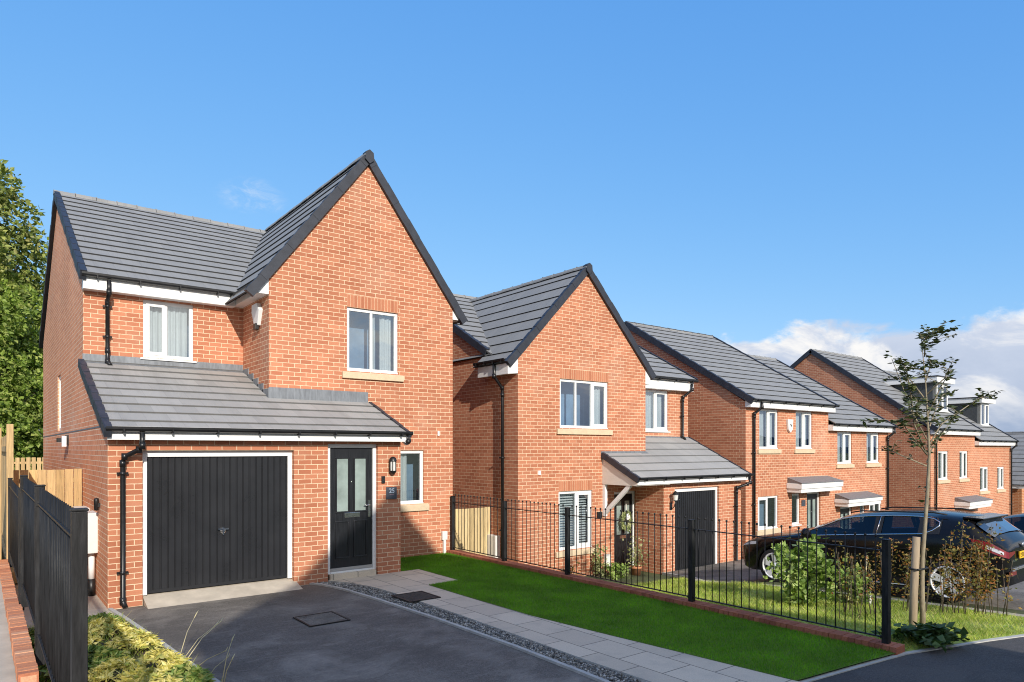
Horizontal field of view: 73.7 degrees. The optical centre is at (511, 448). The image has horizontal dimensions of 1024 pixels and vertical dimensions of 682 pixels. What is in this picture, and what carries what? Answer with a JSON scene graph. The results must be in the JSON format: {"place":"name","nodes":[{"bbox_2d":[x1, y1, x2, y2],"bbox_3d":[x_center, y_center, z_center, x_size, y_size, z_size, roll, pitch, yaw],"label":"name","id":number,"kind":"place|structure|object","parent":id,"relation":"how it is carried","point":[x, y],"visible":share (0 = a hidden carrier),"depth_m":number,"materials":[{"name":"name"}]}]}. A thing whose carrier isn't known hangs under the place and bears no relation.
{"place":"outdoors","nodes":[
{"label":"outdoors","id":0,"kind":"place"},
{"bbox_2d":[0,581,16,681],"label":"neighbour path","id":1,"kind":"structure","parent":0,"point":[7,670],"depth_m":5.30,"materials":[{"name":"concrete"}]},
{"bbox_2d":[15,585,114,627],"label":"side path","id":2,"kind":"structure","parent":0,"point":[96,605],"depth_m":9.86,"materials":[{"name":"concrete"}]},
{"bbox_2d":[27,610,221,681],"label":"flower bed","id":3,"kind":"object","parent":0,"point":[135,655],"visible":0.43,"depth_m":7.76,"materials":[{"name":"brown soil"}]},
{"bbox_2d":[29,627,34,636],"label":"bedding shrub","id":4,"kind":"object","parent":3,"relation":"on","point":[32,632],"visible":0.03,"depth_m":8.33,"materials":[{"name":"green plant"}]},
{"bbox_2d":[30,636,34,653],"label":"bedding shrub","id":5,"kind":"object","parent":3,"relation":"on","point":[33,642],"visible":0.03,"depth_m":7.51,"materials":[{"name":"green plant"}]},
{"bbox_2d":[38,662,92,680],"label":"bedding shrub","id":6,"kind":"object","parent":3,"relation":"on","point":[42,675],"visible":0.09,"depth_m":6.64,"materials":[{"name":"green plant"}]},
{"bbox_2d":[88,631,104,644],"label":"bedding shrub","id":7,"kind":"object","parent":3,"relation":"on","point":[93,637],"visible":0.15,"depth_m":7.93,"materials":[{"name":"yellow plant"}]},
{"bbox_2d":[88,611,121,624],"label":"bedding shrub","id":8,"kind":"object","parent":3,"relation":"on","point":[97,616],"visible":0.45,"depth_m":8.93,"materials":[{"name":"green plant"}]},
{"bbox_2d":[88,643,125,669],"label":"bedding shrub","id":9,"kind":"object","parent":3,"relation":"on","point":[97,652],"visible":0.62,"depth_m":7.20,"materials":[{"name":"green plant"}]},
{"bbox_2d":[88,616,132,637],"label":"bedding shrub","id":10,"kind":"object","parent":3,"relation":"on","point":[104,625],"visible":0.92,"depth_m":8.36,"materials":[{"name":"plant"}]},
{"bbox_2d":[88,655,153,681],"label":"bedding shrub","id":11,"kind":"object","parent":3,"relation":"on","point":[101,671],"visible":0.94,"depth_m":6.58,"materials":[{"name":"green plant"}]},
{"bbox_2d":[105,628,164,653],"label":"bedding shrub","id":12,"kind":"object","parent":3,"relation":"on","point":[134,638],"visible":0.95,"depth_m":7.69,"materials":[{"name":"yellow plant"}]},
{"bbox_2d":[127,672,182,681],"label":"bedding shrub","id":13,"kind":"object","parent":3,"relation":"on","point":[158,677],"visible":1,"depth_m":6.23,"materials":[{"name":"yellow plant"}]},
{"bbox_2d":[123,647,191,679],"bbox_3d":[-3.631,2.177,7.023,0.667,0.268,0.651,0,0,-38],"label":"bedding shrub","id":14,"kind":"object","parent":3,"relation":"on","point":[160,655],"visible":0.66,"depth_m":6.95,"materials":[{"name":"yellow plant"}]},
{"bbox_2d":[164,661,215,681],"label":"bedding shrub","id":15,"kind":"object","parent":3,"relation":"on","point":[193,673],"visible":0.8,"depth_m":6.52,"materials":[{"name":"green plant"}]},
{"bbox_2d":[180,610,234,681],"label":"dry grass stalks","id":16,"kind":"object","parent":3,"relation":"on","point":[212,656],"visible":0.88,"depth_m":7.22,"materials":[{"name":"plant"}]},
{"bbox_2d":[115,585,597,681],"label":"driveway","id":17,"kind":"structure","parent":0,"point":[274,640],"depth_m":8.14,"materials":[{"name":"grey asphalt"}]},
{"bbox_2d":[293,611,350,626],"bbox_3d":[-2.607,2.326,9.340,0.570,0.014,0.620,0,0,-38],"label":"manhole cover","id":18,"kind":"object","parent":17,"relation":"on","point":[320,619],"visible":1,"depth_m":9.32,"materials":[{"name":"metal"}]},
{"bbox_2d":[316,582,647,681],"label":"gravel","id":19,"kind":"structure","parent":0,"point":[576,662],"depth_m":8.58,"materials":[{"name":"grey gravel"}]},
{"bbox_2d":[0,0,1023,431],"label":"sky","id":20,"kind":"structure","parent":0,"point":[782,180],"materials":[{"name":"blue"}]},
{"bbox_2d":[2,552,1023,680],"bbox_3d":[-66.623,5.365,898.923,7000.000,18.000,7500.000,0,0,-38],"label":"ground","id":21,"kind":"structure","parent":0,"point":[643,576],"depth_m":13.27,"materials":[{"name":"green plant"}]},
{"bbox_2d":[0,428,1,559],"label":"timber fence","id":22,"kind":"object","parent":21,"relation":"on","point":[0,493],"visible":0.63,"depth_m":9.48,"materials":[{"name":"brown wood"}]},
{"bbox_2d":[2,435,5,558],"bbox_3d":[-10.796,0.856,14.375,0.064,2.158,12.050,0,0,-38],"label":"timber fence","id":23,"kind":"object","parent":21,"relation":"on","point":[4,496],"visible":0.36,"depth_m":11.72,"materials":[{"name":"brown wood"}]},
{"bbox_2d":[0,559,38,681],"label":"garden wall","id":24,"kind":"structure","parent":21,"relation":"on","point":[26,666],"depth_m":5.42,"materials":[{"name":"brick"}]},
{"bbox_2d":[6,424,13,572],"bbox_3d":[-7.024,0.695,9.550,0.080,2.080,0.100,0,0,-38],"label":"fence post","id":25,"kind":"object","parent":24,"relation":"on","point":[9,450],"visible":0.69,"depth_m":9.50,"materials":[{"name":"brown wood"}]},
{"bbox_2d":[8,478,23,609],"bbox_3d":[-5.948,1.019,8.169,0.058,1.232,3.258,0,0,-38],"label":"metal railing","id":26,"kind":"object","parent":24,"relation":"on","point":[13,525],"visible":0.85,"depth_m":8.08,"materials":[{"name":"black metal"}]},
{"bbox_2d":[20,475,88,681],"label":"metal railing","id":27,"kind":"object","parent":24,"relation":"on","point":[53,563],"visible":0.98,"depth_m":3.91,"materials":[{"name":"black metal"}]},
{"bbox_2d":[0,278,42,469],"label":"leafy tree","id":28,"kind":"object","parent":21,"relation":"on","point":[20,417],"visible":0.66,"depth_m":27.83,"materials":[{"name":"green plant"}]},
{"bbox_2d":[0,272,42,469],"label":"leafy tree","id":29,"kind":"object","parent":21,"relation":"on","point":[35,299],"visible":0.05,"depth_m":30.01,"materials":[{"name":"green plant"}]},
{"bbox_2d":[0,159,48,432],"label":"tall tree","id":30,"kind":"object","parent":21,"relation":"on","point":[9,263],"visible":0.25,"depth_m":31.00,"materials":[{"name":"green plant"}]},
{"bbox_2d":[14,457,42,478],"bbox_3d":[-15.787,1.331,28.279,9.140,2.007,0.064,0,0,-38],"label":"timber fence","id":31,"kind":"object","parent":21,"relation":"on","point":[17,462],"visible":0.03,"depth_m":26.12,"materials":[{"name":"brown wood"}]},
{"bbox_2d":[108,608,220,681],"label":"driveway edging","id":32,"kind":"object","parent":21,"relation":"on","point":[114,611],"visible":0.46,"depth_m":8.91,"materials":[{"name":"concrete"}]},
{"bbox_2d":[39,149,467,608],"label":"detached house","id":33,"kind":"structure","parent":21,"relation":"on","point":[229,404],"depth_m":12.87,"materials":[{"name":"brick"}]},
{"bbox_2d":[12,469,81,582],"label":"fence","id":34,"kind":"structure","parent":33,"relation":"attached to","point":[58,484],"depth_m":12.07,"materials":[{"name":"brown wood"}]},
{"bbox_2d":[59,376,60,430],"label":"window","id":35,"kind":"structure","parent":33,"relation":"in","point":[60,376],"depth_m":16.21,"materials":[{"name":"white plastic"}]},
{"bbox_2d":[140,300,196,362],"bbox_3d":[-6.575,-2.270,13.456,1.430,1.590,0.600,0,0,-38],"label":"window","id":36,"kind":"structure","parent":33,"relation":"in","point":[167,327],"depth_m":13.19,"materials":[{"name":"white plastic"}]},
{"bbox_2d":[147,456,286,593],"bbox_3d":[-4.668,1.157,10.961,2.140,2.065,0.080,0,0,-38],"label":"garage door","id":37,"kind":"structure","parent":33,"relation":"in","point":[212,521],"depth_m":10.91,"materials":[{"name":"black metal"}]},
{"bbox_2d":[330,448,371,571],"bbox_3d":[-2.890,1.082,12.299,0.812,2.186,0.115,0,0,-38],"label":"door","id":38,"kind":"structure","parent":33,"relation":"in","point":[350,468],"depth_m":12.30,"materials":[{"name":"black"}]},
{"bbox_2d":[342,294,403,381],"bbox_3d":[-2.847,-2.205,14.326,1.760,1.780,0.610,0,0,-38],"label":"window","id":39,"kind":"structure","parent":33,"relation":"in","point":[371,335],"depth_m":14.31,"materials":[{"name":"white plastic"}]},
{"bbox_2d":[401,450,428,511],"bbox_3d":[-2.236,0.605,14.802,1.450,1.640,0.610,0,0,-38],"label":"window","id":40,"kind":"structure","parent":33,"relation":"in","point":[411,460],"depth_m":14.75,"materials":[{"name":"white plastic"}]},
{"bbox_2d":[309,583,610,681],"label":"driveway edging","id":41,"kind":"object","parent":21,"relation":"on","point":[559,663],"visible":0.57,"depth_m":8.48,"materials":[{"name":"concrete"}]},
{"bbox_2d":[455,507,489,555],"bbox_3d":[-1.082,2.343,16.095,1.360,1.884,0.063,0,0,-38],"label":"timber fence","id":42,"kind":"object","parent":21,"relation":"on","point":[470,515],"visible":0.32,"depth_m":16.19,"materials":[{"name":"beige wood"}]},
{"bbox_2d":[328,581,650,681],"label":"path edge","id":43,"kind":"object","parent":21,"relation":"on","point":[602,666],"visible":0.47,"depth_m":8.40,"materials":[{"name":"concrete"}]},
{"bbox_2d":[563,562,580,574],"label":"climbing plant","id":44,"kind":"object","parent":21,"relation":"on","point":[574,570],"visible":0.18,"depth_m":16.49,"materials":[{"name":"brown plant"}]},
{"bbox_2d":[591,544,609,576],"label":"climbing plant","id":45,"kind":"object","parent":21,"relation":"on","point":[598,564],"visible":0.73,"depth_m":17.00,"materials":[{"name":"green plant"}]},
{"bbox_2d":[453,263,754,575],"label":"detached house","id":46,"kind":"structure","parent":21,"relation":"on","point":[568,391],"depth_m":17.29,"materials":[{"name":"red brick"}]},
{"bbox_2d":[555,480,596,557],"bbox_3d":[1.574,1.750,17.137,1.750,1.930,0.610,0,0,-38],"label":"window","id":47,"kind":"structure","parent":46,"relation":"in","point":[574,493],"depth_m":16.94,"materials":[{"name":"white plastic"}]},
{"bbox_2d":[556,368,612,434],"bbox_3d":[1.814,-1.103,17.324,2.280,1.695,0.610,0,0,-38],"label":"window","id":48,"kind":"structure","parent":46,"relation":"in","point":[583,404],"depth_m":17.36,"materials":[{"name":"white plastic"}]},
{"bbox_2d":[614,493,631,569],"bbox_3d":[2.926,2.220,17.997,0.723,2.051,0.115,0,0,-38],"label":"door","id":49,"kind":"structure","parent":46,"relation":"in","point":[626,501],"depth_m":17.98,"materials":[{"name":"black"}]},
{"bbox_2d":[620,507,633,530],"bbox_3d":[3.009,1.814,17.885,0.539,0.740,0.150,0,0,-38],"label":"door wreath","id":50,"kind":"object","parent":46,"relation":"attached to","point":[623,515],"depth_m":17.86,"materials":[{"name":"green plant"}]},
{"bbox_2d":[645,389,670,432],"bbox_3d":[4.236,-1.125,20.359,1.690,1.700,0.600,0,0,-38],"label":"window","id":51,"kind":"structure","parent":46,"relation":"in","point":[655,400],"depth_m":20.18,"materials":[{"name":"white plastic"}]},
{"bbox_2d":[675,490,714,570],"bbox_3d":[4.907,2.168,18.351,1.750,2.065,0.043,0,0,-38],"label":"garage door","id":52,"kind":"structure","parent":46,"relation":"in","point":[693,505],"depth_m":18.39,"materials":[{"name":"black metal"}]},
{"bbox_2d":[604,562,628,579],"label":"flowering shrub","id":53,"kind":"object","parent":21,"relation":"on","point":[622,568],"visible":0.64,"depth_m":16.82,"materials":[{"name":"green plant"}]},
{"bbox_2d":[622,531,649,575],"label":"potted plant","id":54,"kind":"object","parent":21,"relation":"on","point":[634,569],"visible":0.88,"depth_m":17.29,"materials":[{"name":"green plant"}]},
{"bbox_2d":[447,549,904,655],"bbox_3d":[1.533,2.436,11.451,0.231,0.398,9.380,0,0,-38],"label":"brick edging","id":55,"kind":"object","parent":21,"relation":"on","point":[874,643],"visible":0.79,"depth_m":9.64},
{"bbox_2d":[450,494,890,643],"bbox_3d":[1.504,1.669,11.492,0.083,1.351,9.243,0,0,-38],"label":"metal railing","id":56,"kind":"object","parent":55,"relation":"on","point":[885,550],"visible":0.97,"depth_m":10.01,"materials":[{"name":"black metal"}]},
{"bbox_2d":[662,572,702,579],"bbox_3d":[5.499,2.995,13.250,1.414,0.827,8.813,0,0,-31],"label":"driveway edging","id":57,"kind":"object","parent":21,"relation":"on","point":[670,574],"visible":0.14,"depth_m":16.90,"materials":[{"name":"concrete"}]},
{"bbox_2d":[624,321,842,558],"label":"semi detached house","id":58,"kind":"structure","parent":21,"relation":"on","point":[786,464],"depth_m":22.53,"materials":[{"name":"red brick"}]},
{"bbox_2d":[757,488,780,535],"bbox_3d":[8.179,2.043,22.107,1.780,1.556,0.610,0,0,-38],"label":"window","id":59,"kind":"structure","parent":58,"relation":"in","point":[764,495],"depth_m":21.99,"materials":[{"name":"white plastic"}]},
{"bbox_2d":[757,409,781,453],"bbox_3d":[8.210,-0.633,22.132,1.700,1.765,0.610,0,0,-38],"label":"window","id":60,"kind":"structure","parent":58,"relation":"in","point":[765,415],"depth_m":21.88,"materials":[{"name":"white plastic"}]},
{"bbox_2d":[791,493,801,526],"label":"window","id":61,"kind":"structure","parent":58,"relation":"in","point":[797,494],"depth_m":22.95,"materials":[{"name":"white plastic"}]},
{"bbox_2d":[794,411,814,452],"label":"window","id":62,"kind":"structure","parent":58,"relation":"in","point":[801,447],"depth_m":23.19,"materials":[{"name":"white plastic"}]},
{"bbox_2d":[807,493,816,527],"bbox_3d":[10.344,2.687,23.575,0.752,2.256,0.115,0,0,-38],"label":"door","id":63,"kind":"structure","parent":58,"relation":"in","point":[811,498],"depth_m":23.59,"materials":[{"name":"black"}]},
{"bbox_2d":[725,354,898,524],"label":"semi detached house","id":64,"kind":"structure","parent":21,"relation":"on","point":[858,463],"depth_m":25.70,"materials":[{"name":"red brick"}]},
{"bbox_2d":[840,508,848,516],"bbox_3d":[12.142,3.292,25.009,0.752,2.206,0.064,0,0,-38],"label":"door","id":65,"kind":"structure","parent":64,"relation":"in","point":[843,512],"depth_m":25.02,"materials":[{"name":"black"}]},
{"bbox_2d":[836,432,854,467],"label":"window","id":66,"kind":"structure","parent":64,"relation":"in","point":[842,462],"depth_m":24.93,"materials":[{"name":"white plastic"}]},
{"bbox_2d":[860,504,879,512],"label":"window","id":67,"kind":"structure","parent":64,"relation":"in","point":[871,507],"depth_m":26.64,"materials":[{"name":"white plastic"}]},
{"bbox_2d":[865,433,881,466],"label":"window","id":68,"kind":"structure","parent":64,"relation":"in","point":[871,462],"depth_m":26.30,"materials":[{"name":"white plastic"}]},
{"bbox_2d":[790,349,992,511],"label":"semi detached house","id":69,"kind":"structure","parent":21,"relation":"on","point":[858,380],"depth_m":30.96,"materials":[{"name":"red brick"}]},
{"bbox_2d":[936,383,949,412],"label":"window","id":70,"kind":"structure","parent":69,"relation":"in","point":[943,410],"depth_m":32.21,"materials":[{"name":"white plastic"}]},
{"bbox_2d":[937,451,950,483],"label":"window","id":71,"kind":"structure","parent":69,"relation":"in","point":[941,479],"depth_m":30.03,"materials":[{"name":"white plastic"}]},
{"bbox_2d":[959,451,969,481],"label":"window","id":72,"kind":"structure","parent":69,"relation":"in","point":[962,453],"depth_m":31.46,"materials":[{"name":"white plastic"}]},
{"bbox_2d":[799,634,1023,681],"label":"pavement edging","id":73,"kind":"object","parent":21,"relation":"on","point":[832,673],"visible":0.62,"depth_m":7.63,"materials":[{"name":"concrete"}]},
{"bbox_2d":[883,370,1018,516],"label":"semi detached house","id":74,"kind":"structure","parent":21,"relation":"on","point":[993,462],"depth_m":34.48,"materials":[{"name":"red brick"}]},
{"bbox_2d":[979,467,989,494],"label":"window","id":75,"kind":"structure","parent":74,"relation":"in","point":[983,490],"depth_m":33.19,"materials":[{"name":"white plastic"}]},
{"bbox_2d":[980,403,989,425],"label":"window","id":76,"kind":"structure","parent":74,"relation":"in","point":[984,405],"depth_m":35.60,"materials":[{"name":"white plastic"}]},
{"bbox_2d":[984,467,1005,492],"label":"window","id":77,"kind":"structure","parent":74,"relation":"in","point":[999,469],"depth_m":34.53,"materials":[{"name":"white plastic"}]},
{"bbox_2d":[1002,513,1023,532],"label":"parked car","id":78,"kind":"object","parent":21,"relation":"on","point":[1016,520],"visible":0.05,"depth_m":16.86,"materials":[{"name":"black paint"}]},
{"bbox_2d":[328,569,798,681],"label":"garden path","id":79,"kind":"structure","parent":0,"point":[651,663],"depth_m":8.16,"materials":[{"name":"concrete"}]},
{"bbox_2d":[391,591,440,602],"bbox_3d":[-1.494,2.296,10.613,0.550,0.014,0.580,0,0,-38],"label":"manhole cover","id":80,"kind":"object","parent":79,"relation":"on","point":[416,596],"visible":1,"depth_m":10.59,"materials":[{"name":"metal"}]},
{"bbox_2d":[401,552,890,679],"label":"lawn","id":81,"kind":"structure","parent":0,"point":[473,564],"depth_m":9.30,"materials":[{"name":"green plant"}]},
{"bbox_2d":[647,580,1023,651],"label":"garden lawn base","id":82,"kind":"object","parent":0,"point":[930,617],"visible":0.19,"depth_m":9.80,"materials":[{"name":"green plant"}]},
{"bbox_2d":[763,534,846,605],"bbox_3d":[4.560,1.905,10.761,1.208,1.189,1.100,0,0,-38],"label":"leafy bush","id":83,"kind":"object","parent":82,"relation":"on","point":[830,587],"visible":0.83,"depth_m":10.64,"materials":[{"name":"green plant"}]},
{"bbox_2d":[830,542,862,611],"bbox_3d":[4.880,1.908,9.957,0.501,1.083,0.331,0,0,-10],"label":"hedge plant","id":84,"kind":"object","parent":82,"relation":"on","point":[849,577],"visible":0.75,"depth_m":9.96,"materials":[{"name":"brown plant"}]},
{"bbox_2d":[832,562,874,604],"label":"leafy bush","id":85,"kind":"object","parent":82,"relation":"on","point":[859,584],"visible":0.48,"depth_m":10.70,"materials":[{"name":"green plant"}]},
{"bbox_2d":[838,552,881,619],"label":"bare twigs","id":86,"kind":"object","parent":82,"relation":"on","point":[850,594],"visible":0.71,"depth_m":9.55,"materials":[{"name":"brown plant"}]},
{"bbox_2d":[850,551,881,614],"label":"hedge plant","id":87,"kind":"object","parent":82,"relation":"on","point":[869,575],"visible":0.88,"depth_m":9.91,"materials":[{"name":"brown plant"}]},
{"bbox_2d":[870,537,902,592],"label":"hedge plant","id":88,"kind":"object","parent":82,"relation":"on","point":[892,569],"visible":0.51,"depth_m":10.54,"materials":[{"name":"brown plant"}]},
{"bbox_2d":[892,538,920,610],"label":"hedge plant","id":89,"kind":"object","parent":82,"relation":"on","point":[906,574],"visible":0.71,"depth_m":10.29,"materials":[{"name":"brown plant"}]},
{"bbox_2d":[909,536,920,626],"bbox_3d":[5.253,1.819,8.911,0.221,1.339,0.100,0,0,-38],"label":"tree stake","id":90,"kind":"object","parent":82,"relation":"on","point":[914,584],"visible":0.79,"depth_m":8.88,"materials":[{"name":"brown wood"}]},
{"bbox_2d":[871,621,969,652],"bbox_3d":[4.996,2.194,8.204,0.832,0.337,1.024,0,0,-23],"label":"broad leaf plant","id":91,"kind":"object","parent":82,"relation":"on","point":[935,635],"visible":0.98,"depth_m":8.05,"materials":[{"name":"green plant"}]},
{"bbox_2d":[906,548,939,611],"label":"hedge plant","id":92,"kind":"object","parent":82,"relation":"on","point":[928,581],"visible":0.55,"depth_m":10.18,"materials":[{"name":"brown plant"}]},
{"bbox_2d":[860,320,1001,623],"bbox_3d":[5.668,0.354,9.186,1.219,4.126,4.532,0,0,44],"label":"sapling tree","id":93,"kind":"object","parent":82,"relation":"on","point":[928,335],"visible":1,"depth_m":8.95,"materials":[{"name":"green plant"}]},
{"bbox_2d":[908,566,928,570],"bbox_3d":[5.318,1.563,8.940,0.296,0.028,0.169,0,0,-24],"label":"tree tie","id":94,"kind":"object","parent":93,"relation":"attached to","point":[910,568],"visible":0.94,"depth_m":8.87,"materials":[{"name":"black rubber"}]},
{"bbox_2d":[931,541,962,611],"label":"hedge plant","id":95,"kind":"object","parent":82,"relation":"on","point":[946,582],"visible":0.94,"depth_m":10.19,"materials":[{"name":"brown plant"}]},
{"bbox_2d":[934,520,975,614],"bbox_3d":[6.586,1.782,10.174,0.566,1.454,0.397,0,0,28],"label":"hedge plant","id":96,"kind":"object","parent":82,"relation":"on","point":[951,570],"visible":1,"depth_m":10.14,"materials":[{"name":"brown plant"}]},
{"bbox_2d":[945,532,991,613],"bbox_3d":[6.814,1.874,10.086,0.636,1.278,0.510,0,0,4],"label":"hedge plant","id":97,"kind":"object","parent":82,"relation":"on","point":[969,588],"visible":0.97,"depth_m":10.07,"materials":[{"name":"brown plant"}]},
{"bbox_2d":[965,523,1003,613],"bbox_3d":[7.031,1.809,10.179,0.494,1.423,0.462,0,0,27],"label":"hedge plant","id":98,"kind":"object","parent":82,"relation":"on","point":[979,554],"visible":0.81,"depth_m":10.15,"materials":[{"name":"brown plant"}]},
{"bbox_2d":[966,540,1003,615],"bbox_3d":[7.055,1.921,10.226,0.526,1.208,0.462,0,0,22],"label":"hedge plant","id":99,"kind":"object","parent":82,"relation":"on","point":[991,578],"visible":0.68,"depth_m":10.22,"materials":[{"name":"brown plant"}]},
{"bbox_2d":[991,557,1021,615],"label":"hedge plant","id":100,"kind":"object","parent":82,"relation":"on","point":[1007,593],"visible":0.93,"depth_m":10.14,"materials":[{"name":"brown plant"}]},
{"bbox_2d":[667,559,1023,610],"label":"driveway","id":101,"kind":"structure","parent":0,"point":[1016,595],"depth_m":14.42,"materials":[{"name":"grey asphalt"}]},
{"bbox_2d":[743,507,1023,602],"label":"parked car","id":102,"kind":"object","parent":101,"relation":"on","point":[903,525],"visible":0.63,"depth_m":11.75,"materials":[{"name":"black paint"}]},
{"bbox_2d":[695,578,1023,616],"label":"garden path","id":103,"kind":"structure","parent":0,"point":[999,612],"depth_m":10.90,"materials":[{"name":"concrete"}]},
{"bbox_2d":[812,637,1023,681],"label":"pavement","id":104,"kind":"structure","parent":0,"point":[997,661],"depth_m":7.29,"materials":[{"name":"grey asphalt"}]},
{"bbox_2d":[1005,431,1023,514],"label":"gabled house","id":105,"kind":"structure","parent":0,"point":[1018,479],"depth_m":36.92,"materials":[{"name":"orange brick"}]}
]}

